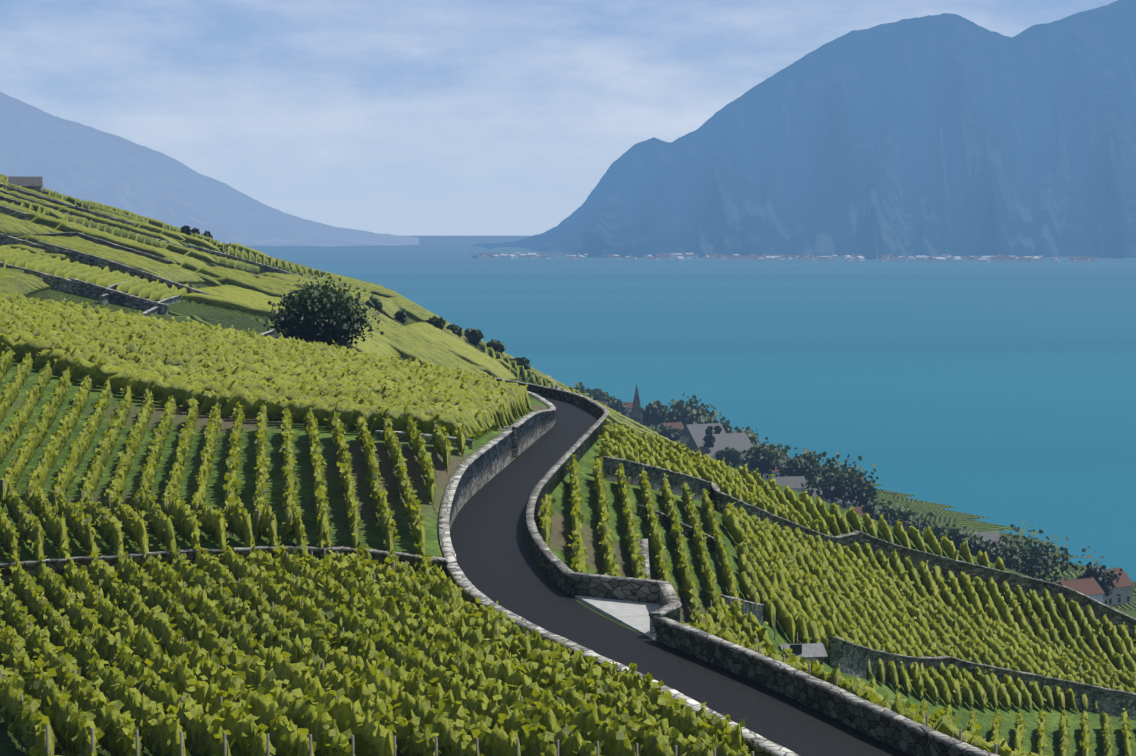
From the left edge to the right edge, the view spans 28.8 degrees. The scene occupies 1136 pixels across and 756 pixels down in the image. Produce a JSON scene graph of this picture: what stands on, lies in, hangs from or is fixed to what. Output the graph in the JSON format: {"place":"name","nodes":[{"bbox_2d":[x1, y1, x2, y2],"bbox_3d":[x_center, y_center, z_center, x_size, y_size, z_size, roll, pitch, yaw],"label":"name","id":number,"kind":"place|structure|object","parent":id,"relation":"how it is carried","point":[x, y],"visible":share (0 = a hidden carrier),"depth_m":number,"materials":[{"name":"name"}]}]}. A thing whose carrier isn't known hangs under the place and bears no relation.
{"place":"outdoors","nodes":[
{"label":"outdoors","id":0,"kind":"place"},
{"bbox_2d":[0,92,418,245],"bbox_3d":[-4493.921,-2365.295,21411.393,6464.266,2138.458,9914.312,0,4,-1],"label":"mountain","id":1,"kind":"structure","parent":0,"point":[81,162],"depth_m":22661.80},
{"bbox_2d":[0,0,1116,235],"label":"sky","id":2,"kind":"structure","parent":0,"point":[393,117],"materials":[{"name":"blue"}]},
{"bbox_2d":[0,203,1135,755],"bbox_3d":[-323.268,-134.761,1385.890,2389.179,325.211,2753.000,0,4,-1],"label":"terrain","id":3,"kind":"structure","parent":0,"point":[370,531],"depth_m":140.44,"materials":[{"name":"plant"}]},
{"bbox_2d":[0,205,27,219],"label":"terrace wall","id":4,"kind":"structure","parent":3,"relation":"on","point":[13,213],"depth_m":428.84,"materials":[{"name":"stone"}]},
{"bbox_2d":[0,200,49,214],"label":"vines","id":5,"kind":"object","parent":3,"relation":"on","point":[20,208],"visible":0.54,"depth_m":452.34,"materials":[{"name":"green plant"}]},
{"bbox_2d":[0,267,50,295],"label":"vines","id":6,"kind":"object","parent":3,"relation":"on","point":[23,282],"visible":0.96,"depth_m":342.26,"materials":[{"name":"green plant"}]},
{"bbox_2d":[8,176,42,192],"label":"house skyline","id":7,"kind":"structure","parent":3,"relation":"on","point":[34,183],"depth_m":570.08,"materials":[{"name":"stone"}]},
{"bbox_2d":[0,213,55,234],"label":"vines","id":8,"kind":"object","parent":3,"relation":"on","point":[10,225],"visible":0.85,"depth_m":414.35,"materials":[{"name":"green plant"}]},
{"bbox_2d":[0,234,66,253],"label":"terrace wall","id":9,"kind":"structure","parent":3,"relation":"on","point":[6,240],"depth_m":391.47,"materials":[{"name":"stone"}]},
{"bbox_2d":[0,192,69,219],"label":"vines","id":10,"kind":"object","parent":3,"relation":"on","point":[56,213],"visible":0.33,"depth_m":470.20,"materials":[{"name":"green plant"}]},
{"bbox_2d":[0,190,76,209],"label":"terrace wall","id":11,"kind":"structure","parent":3,"relation":"on","point":[33,201],"depth_m":500.93,"materials":[{"name":"stone"}]},
{"bbox_2d":[0,182,80,205],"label":"vines","id":12,"kind":"object","parent":3,"relation":"on","point":[69,199],"visible":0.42,"depth_m":538.56,"materials":[{"name":"green plant"}]},
{"bbox_2d":[0,183,133,225],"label":"terrace wall","id":13,"kind":"structure","parent":3,"relation":"on","point":[111,218],"depth_m":532.41,"materials":[{"name":"stone"}]},
{"bbox_2d":[0,262,152,310],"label":"terrace wall","id":14,"kind":"structure","parent":3,"relation":"on","point":[61,282],"depth_m":352.42,"materials":[{"name":"stone"}]},
{"bbox_2d":[0,232,169,263],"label":"terrace wall","id":15,"kind":"structure","parent":3,"relation":"on","point":[108,244],"depth_m":420.44,"materials":[{"name":"stone"}]},
{"bbox_2d":[0,245,188,300],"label":"vines","id":16,"kind":"object","parent":3,"relation":"on","point":[106,277],"visible":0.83,"depth_m":364.91,"materials":[{"name":"green plant"}]},
{"bbox_2d":[6,191,185,245],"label":"vines","id":17,"kind":"object","parent":3,"relation":"on","point":[134,229],"visible":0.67,"depth_m":499.13,"materials":[{"name":"green plant"}]},
{"bbox_2d":[48,190,148,222],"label":"vines","id":18,"kind":"object","parent":3,"relation":"on","point":[89,205],"visible":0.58,"depth_m":572.95,"materials":[{"name":"green plant"}]},
{"bbox_2d":[9,234,208,283],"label":"vines","id":19,"kind":"object","parent":3,"relation":"on","point":[175,272],"visible":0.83,"depth_m":397.51,"materials":[{"name":"green plant"}]},
{"bbox_2d":[71,278,167,314],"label":"terrace wall","id":20,"kind":"structure","parent":3,"relation":"on","point":[162,308],"depth_m":349.66,"materials":[{"name":"stone"}]},
{"bbox_2d":[99,279,139,304],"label":"stone stairs","id":21,"kind":"structure","parent":3,"relation":"on","point":[103,299],"depth_m":349.13,"materials":[{"name":"stone"}]},
{"bbox_2d":[23,211,217,266],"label":"vines","id":22,"kind":"object","parent":3,"relation":"on","point":[60,225],"visible":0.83,"depth_m":427.96,"materials":[{"name":"green plant"}]},
{"bbox_2d":[38,241,209,294],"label":"terrace wall","id":23,"kind":"structure","parent":3,"relation":"on","point":[45,244],"depth_m":385.12,"materials":[{"name":"stone"}]},
{"bbox_2d":[61,250,196,292],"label":"terrace wall","id":24,"kind":"structure","parent":3,"relation":"on","point":[71,254],"depth_m":385.10,"materials":[{"name":"stone"}]},
{"bbox_2d":[85,201,180,231],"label":"vines","id":25,"kind":"object","parent":3,"relation":"on","point":[156,223],"visible":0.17,"depth_m":598.10,"materials":[{"name":"green plant"}]},
{"bbox_2d":[89,209,221,251],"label":"vines","id":26,"kind":"object","parent":3,"relation":"on","point":[198,241],"visible":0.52,"depth_m":529.30,"materials":[{"name":"green plant"}]},
{"bbox_2d":[142,295,181,316],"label":"stone stairs","id":27,"kind":"structure","parent":3,"relation":"on","point":[168,301],"depth_m":352.82,"materials":[{"name":"stone"}]},
{"bbox_2d":[65,214,260,272],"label":"vines","id":28,"kind":"object","parent":3,"relation":"on","point":[220,260],"visible":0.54,"depth_m":462.72,"materials":[{"name":"green plant"}]},
{"bbox_2d":[2,347,443,574],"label":"vineyard posts","id":29,"kind":"object","parent":3,"relation":"on","point":[167,500],"visible":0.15,"depth_m":114.89,"materials":[{"name":"brown"}]},
{"bbox_2d":[0,545,447,592],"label":"retaining wall","id":30,"kind":"structure","parent":3,"relation":"on","point":[57,565],"depth_m":104.75,"materials":[{"name":"stone"}]},
{"bbox_2d":[161,223,305,272],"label":"vines","id":31,"kind":"object","parent":3,"relation":"on","point":[164,226],"visible":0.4,"depth_m":560.91,"materials":[{"name":"green plant"}]},
{"bbox_2d":[0,346,468,575],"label":"vines","id":32,"kind":"object","parent":3,"relation":"on","point":[23,455],"visible":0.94,"depth_m":128.24,"materials":[{"name":"green plant"}]},
{"bbox_2d":[187,265,306,297],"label":"vines","id":33,"kind":"object","parent":3,"relation":"on","point":[219,276],"visible":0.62,"depth_m":417.06,"materials":[{"name":"green plant"}]},
{"bbox_2d":[226,243,275,262],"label":"vines","id":34,"kind":"object","parent":3,"relation":"on","point":[247,249],"visible":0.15,"depth_m":589.68,"materials":[{"name":"green plant"}]},
{"bbox_2d":[188,244,314,279],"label":"terrace wall","id":35,"kind":"structure","parent":3,"relation":"on","point":[234,257],"depth_m":486.39,"materials":[{"name":"stone"}]},
{"bbox_2d":[227,246,303,274],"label":"vines","id":36,"kind":"object","parent":3,"relation":"on","point":[242,254],"visible":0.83,"depth_m":524.23,"materials":[{"name":"green plant"}]},
{"bbox_2d":[0,291,541,439],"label":"grapevines","id":37,"kind":"object","parent":3,"relation":"on","point":[183,362],"visible":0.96,"depth_m":164.75,"materials":[{"name":"green plant"}]},
{"bbox_2d":[181,285,400,358],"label":"vines","id":38,"kind":"object","parent":3,"relation":"on","point":[240,299],"visible":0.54,"depth_m":384.37,"materials":[{"name":"green plant"}]},
{"bbox_2d":[263,273,383,348],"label":"tree","id":39,"kind":"object","parent":3,"relation":"on","point":[317,313],"depth_m":257.16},
{"bbox_2d":[258,272,399,319],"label":"vines","id":40,"kind":"object","parent":3,"relation":"on","point":[390,308],"visible":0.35,"depth_m":456.71,"materials":[{"name":"green plant"}]},
{"bbox_2d":[302,272,370,293],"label":"vines","id":41,"kind":"object","parent":3,"relation":"on","point":[336,283],"visible":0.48,"depth_m":494.54,"materials":[{"name":"green plant"}]},
{"bbox_2d":[291,262,430,311],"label":"vines","id":42,"kind":"object","parent":3,"relation":"on","point":[317,272],"visible":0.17,"depth_m":588.61,"materials":[{"name":"green plant"}]},
{"bbox_2d":[364,296,382,310],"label":"hill bush","id":43,"kind":"object","parent":3,"relation":"on","point":[376,303],"visible":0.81,"depth_m":443.07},
{"bbox_2d":[0,478,751,755],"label":"vines","id":44,"kind":"object","parent":3,"relation":"on","point":[376,672],"visible":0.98,"depth_m":77.04,"materials":[{"name":"green plant"}]},
{"bbox_2d":[0,486,753,755],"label":"vineyard posts","id":45,"kind":"object","parent":3,"relation":"on","point":[224,740],"visible":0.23,"depth_m":62.79,"materials":[{"name":"brown"}]},
{"bbox_2d":[320,276,467,341],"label":"vines","id":46,"kind":"object","parent":3,"relation":"on","point":[383,292],"visible":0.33,"depth_m":515.69,"materials":[{"name":"green plant"}]},
{"bbox_2d":[257,329,555,458],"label":"retaining wall","id":47,"kind":"structure","parent":3,"relation":"on","point":[530,428],"depth_m":169.63,"materials":[{"name":"stone"}]},
{"bbox_2d":[375,430,472,448],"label":"terrace wall band","id":48,"kind":"object","parent":3,"relation":"on","point":[402,436],"visible":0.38,"depth_m":141.97,"materials":[{"name":"stone"}]},
{"bbox_2d":[352,305,499,377],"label":"vines","id":49,"kind":"object","parent":3,"relation":"on","point":[405,342],"visible":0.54,"depth_m":422.69,"materials":[{"name":"green plant"}]},
{"bbox_2d":[390,297,464,341],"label":"vines","id":50,"kind":"object","parent":3,"relation":"on","point":[416,313],"visible":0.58,"depth_m":478.64,"materials":[{"name":"green plant"}]},
{"bbox_2d":[424,316,446,329],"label":"hill bush","id":51,"kind":"object","parent":3,"relation":"on","point":[437,322],"visible":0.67,"depth_m":469.34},
{"bbox_2d":[288,337,608,595],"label":"parapet","id":52,"kind":"structure","parent":3,"relation":"on","point":[558,571],"depth_m":141.11,"materials":[{"name":"stone"}]},
{"bbox_2d":[405,322,516,380],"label":"vines","id":53,"kind":"object","parent":3,"relation":"on","point":[468,353],"visible":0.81,"depth_m":449.90,"materials":[{"name":"green plant"}]},
{"bbox_2d":[464,327,484,346],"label":"hill bush","id":54,"kind":"object","parent":3,"relation":"on","point":[472,335],"depth_m":535.73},
{"bbox_2d":[485,339,506,355],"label":"hill bush","id":55,"kind":"object","parent":3,"relation":"on","point":[496,345],"visible":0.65,"depth_m":534.82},
{"bbox_2d":[462,330,570,390],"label":"vines","id":56,"kind":"object","parent":3,"relation":"on","point":[533,369],"visible":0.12,"depth_m":569.37,"materials":[{"name":"green plant"}]},
{"bbox_2d":[479,343,560,388],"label":"vines","id":57,"kind":"object","parent":3,"relation":"on","point":[483,346],"visible":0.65,"depth_m":507.01,"materials":[{"name":"green plant"}]},
{"bbox_2d":[484,348,557,388],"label":"vines","id":58,"kind":"object","parent":3,"relation":"on","point":[532,378],"visible":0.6,"depth_m":471.31,"materials":[{"name":"green plant"}]},
{"bbox_2d":[511,357,530,369],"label":"hill bush","id":59,"kind":"object","parent":3,"relation":"on","point":[524,361],"visible":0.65,"depth_m":533.65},
{"bbox_2d":[574,382,593,397],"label":"tree","id":60,"kind":"object","parent":3,"relation":"on","point":[587,391],"visible":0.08,"depth_m":1211.18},
{"bbox_2d":[514,368,654,436],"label":"vines","id":61,"kind":"object","parent":3,"relation":"on","point":[614,414],"visible":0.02,"depth_m":532.86,"materials":[{"name":"green plant"}]},
{"bbox_2d":[603,399,627,414],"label":"tree","id":62,"kind":"object","parent":3,"relation":"on","point":[617,405],"visible":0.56,"depth_m":1163.02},
{"bbox_2d":[575,595,659,639],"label":"lay by slab","id":63,"kind":"object","parent":3,"relation":"on","point":[634,615],"visible":0.1,"depth_m":94.01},
{"bbox_2d":[438,430,799,755],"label":"retaining wall","id":64,"kind":"structure","parent":3,"relation":"on","point":[476,471],"depth_m":107.87,"materials":[{"name":"stone"}]},
{"bbox_2d":[570,572,681,636],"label":"lay by wall","id":65,"kind":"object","parent":3,"relation":"on","point":[663,594],"visible":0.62,"depth_m":96.35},
{"bbox_2d":[630,385,644,425],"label":"church spire","id":66,"kind":"structure","parent":3,"relation":"on","point":[636,414],"depth_m":926.69,"materials":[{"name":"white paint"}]},
{"bbox_2d":[537,454,744,625],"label":"vines","id":67,"kind":"object","parent":3,"relation":"on","point":[610,564],"visible":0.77,"depth_m":137.10,"materials":[{"name":"green plant"}]},
{"bbox_2d":[640,539,649,578],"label":"stone steps","id":68,"kind":"structure","parent":3,"relation":"on","point":[644,551],"depth_m":131.94,"materials":[{"name":"stone"}]},
{"bbox_2d":[602,405,693,452],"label":"vines","id":69,"kind":"object","parent":3,"relation":"on","point":[637,424],"visible":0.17,"depth_m":561.55,"materials":[{"name":"green plant"}]},
{"bbox_2d":[642,399,669,429],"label":"tree","id":70,"kind":"object","parent":3,"relation":"on","point":[654,413],"depth_m":1075.75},
{"bbox_2d":[658,425,680,440],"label":"tree","id":71,"kind":"object","parent":3,"relation":"on","point":[670,433],"visible":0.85,"depth_m":969.21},
{"bbox_2d":[636,504,725,551],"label":"terrace wall","id":72,"kind":"structure","parent":3,"relation":"on","point":[664,520],"depth_m":151.37,"materials":[{"name":"stone"}]},
{"bbox_2d":[663,393,717,426],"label":"tree","id":73,"kind":"object","parent":3,"relation":"on","point":[686,414],"visible":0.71,"depth_m":1054.95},
{"bbox_2d":[679,423,725,445],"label":"house","id":74,"kind":"structure","parent":3,"relation":"on","point":[688,431],"depth_m":960.98,"materials":[{"name":"paint"}]},
{"bbox_2d":[703,425,715,448],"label":"tree leaves","id":75,"kind":"object","parent":3,"relation":"on","point":[709,439],"visible":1,"depth_m":882.53,"materials":[{"name":"green plant"}]},
{"bbox_2d":[693,411,731,432],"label":"tree","id":76,"kind":"object","parent":3,"relation":"on","point":[707,420],"visible":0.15,"depth_m":992.47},
{"bbox_2d":[685,433,751,459],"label":"house","id":77,"kind":"structure","parent":3,"relation":"on","point":[739,442],"depth_m":890.19,"materials":[{"name":"white paint"}]},
{"bbox_2d":[713,446,741,467],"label":"tree","id":78,"kind":"object","parent":3,"relation":"on","point":[728,454],"visible":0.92,"depth_m":836.51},
{"bbox_2d":[706,592,763,624],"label":"terrace wall","id":79,"kind":"structure","parent":3,"relation":"on","point":[749,606],"depth_m":142.12,"materials":[{"name":"stone"}]},
{"bbox_2d":[727,426,761,446],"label":"tree","id":80,"kind":"object","parent":3,"relation":"on","point":[753,437],"visible":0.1,"depth_m":953.10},
{"bbox_2d":[735,440,786,477],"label":"tree","id":81,"kind":"object","parent":3,"relation":"on","point":[761,458],"depth_m":795.14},
{"bbox_2d":[755,437,790,464],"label":"tree","id":82,"kind":"object","parent":3,"relation":"on","point":[784,450],"visible":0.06,"depth_m":838.76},
{"bbox_2d":[771,476,807,491],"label":"house","id":83,"kind":"structure","parent":3,"relation":"on","point":[793,482],"depth_m":750.99,"materials":[{"name":"white paint"}]},
{"bbox_2d":[597,418,1004,570],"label":"vines","id":84,"kind":"object","parent":3,"relation":"on","point":[740,483],"visible":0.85,"depth_m":188.28,"materials":[{"name":"green plant"}]},
{"bbox_2d":[681,597,922,723],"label":"vines","id":85,"kind":"object","parent":3,"relation":"on","point":[733,623],"visible":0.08,"depth_m":85.75,"materials":[{"name":"green plant"}]},
{"bbox_2d":[777,447,826,481],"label":"tree","id":86,"kind":"object","parent":3,"relation":"on","point":[804,463],"visible":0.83,"depth_m":788.73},
{"bbox_2d":[779,643,827,665],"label":"hut","id":87,"kind":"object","parent":3,"relation":"on","point":[811,652],"depth_m":142.22,"materials":[{"name":"concrete"}]},
{"bbox_2d":[655,617,999,755],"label":"parapet","id":88,"kind":"structure","parent":3,"relation":"on","point":[893,729],"depth_m":74.64,"materials":[{"name":"stone"}]},
{"bbox_2d":[807,488,858,509],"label":"house","id":89,"kind":"structure","parent":3,"relation":"on","point":[848,504],"depth_m":719.53,"materials":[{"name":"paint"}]},
{"bbox_2d":[801,451,883,508],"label":"tree","id":90,"kind":"object","parent":3,"relation":"on","point":[849,481],"depth_m":708.56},
{"bbox_2d":[594,455,1135,637],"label":"terrace wall","id":91,"kind":"structure","parent":3,"relation":"on","point":[716,496],"depth_m":193.87,"materials":[{"name":"stone"}]},
{"bbox_2d":[735,636,997,753],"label":"vine posts","id":92,"kind":"object","parent":3,"relation":"on","point":[960,730],"visible":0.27,"depth_m":74.36,"materials":[{"name":"brown"}]},
{"bbox_2d":[872,500,901,526],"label":"tree","id":93,"kind":"object","parent":3,"relation":"on","point":[887,511],"visible":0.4,"depth_m":661.33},
{"bbox_2d":[724,631,1052,755],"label":"vines","id":94,"kind":"object","parent":3,"relation":"on","point":[938,721],"visible":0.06,"depth_m":71.80,"materials":[{"name":"green plant"}]},
{"bbox_2d":[888,504,919,525],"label":"tree","id":95,"kind":"object","parent":3,"relation":"on","point":[903,514],"visible":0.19,"depth_m":656.95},
{"bbox_2d":[902,512,937,534],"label":"tree","id":96,"kind":"object","parent":3,"relation":"on","point":[916,524],"visible":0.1,"depth_m":631.74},
{"bbox_2d":[721,502,1135,711],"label":"vineyard","id":97,"kind":"object","parent":3,"relation":"on","point":[809,589],"visible":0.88,"depth_m":176.83,"materials":[{"name":"green plant"}]},
{"bbox_2d":[919,522,951,540],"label":"tree","id":98,"kind":"object","parent":3,"relation":"on","point":[938,530],"visible":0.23,"depth_m":622.33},
{"bbox_2d":[938,521,980,549],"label":"tree","id":99,"kind":"object","parent":3,"relation":"on","point":[956,535],"visible":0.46,"depth_m":605.50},
{"bbox_2d":[958,531,996,556],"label":"tree","id":100,"kind":"object","parent":3,"relation":"on","point":[982,543],"visible":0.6,"depth_m":596.42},
{"bbox_2d":[827,636,1135,719],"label":"terrace wall","id":101,"kind":"structure","parent":3,"relation":"on","point":[850,658],"depth_m":170.01,"materials":[{"name":"stone"}]},
{"bbox_2d":[967,531,1005,549],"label":"house","id":102,"kind":"structure","parent":3,"relation":"on","point":[992,536],"depth_m":615.34,"materials":[{"name":"paint"}]},
{"bbox_2d":[870,678,1132,755],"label":"vines","id":103,"kind":"object","parent":3,"relation":"on","point":[1064,735],"visible":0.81,"depth_m":161.58,"materials":[{"name":"green plant"}]},
{"bbox_2d":[970,521,1089,582],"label":"tree","id":104,"kind":"object","parent":3,"relation":"on","point":[1031,562],"depth_m":557.83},
{"bbox_2d":[1057,577,1104,602],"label":"house","id":105,"kind":"structure","parent":3,"relation":"on","point":[1091,587],"depth_m":523.42,"materials":[{"name":"tile"}]},
{"bbox_2d":[1068,551,1122,603],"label":"tree","id":106,"kind":"object","parent":3,"relation":"on","point":[1105,580],"visible":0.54,"depth_m":542.63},
{"bbox_2d":[1077,567,1133,605],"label":"house","id":107,"kind":"structure","parent":3,"relation":"on","point":[1124,587],"depth_m":555.64,"materials":[{"name":"paint"}]},
{"bbox_2d":[273,336,911,755],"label":"road","id":108,"kind":"structure","parent":0,"point":[497,562],"depth_m":92.59,"materials":[{"name":"asphalt"}]},
{"bbox_2d":[246,236,1135,581],"bbox_3d":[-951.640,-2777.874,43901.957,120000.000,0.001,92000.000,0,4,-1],"label":"lake","id":109,"kind":"structure","parent":0,"point":[998,392],"depth_m":1887.53,"materials":[{"name":"liquid"}]},
{"bbox_2d":[470,252,1099,262],"bbox_3d":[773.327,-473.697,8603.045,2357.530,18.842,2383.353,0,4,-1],"label":"shore town","id":110,"kind":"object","parent":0,"point":[853,257],"visible":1,"depth_m":8266.79,"materials":[{"name":"white paint"}]},
{"bbox_2d":[471,0,1135,259],"bbox_3d":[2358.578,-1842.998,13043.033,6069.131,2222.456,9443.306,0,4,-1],"label":"mountain","id":111,"kind":"structure","parent":0,"point":[945,134],"depth_m":13024.44,"materials":[{"name":"stone"}]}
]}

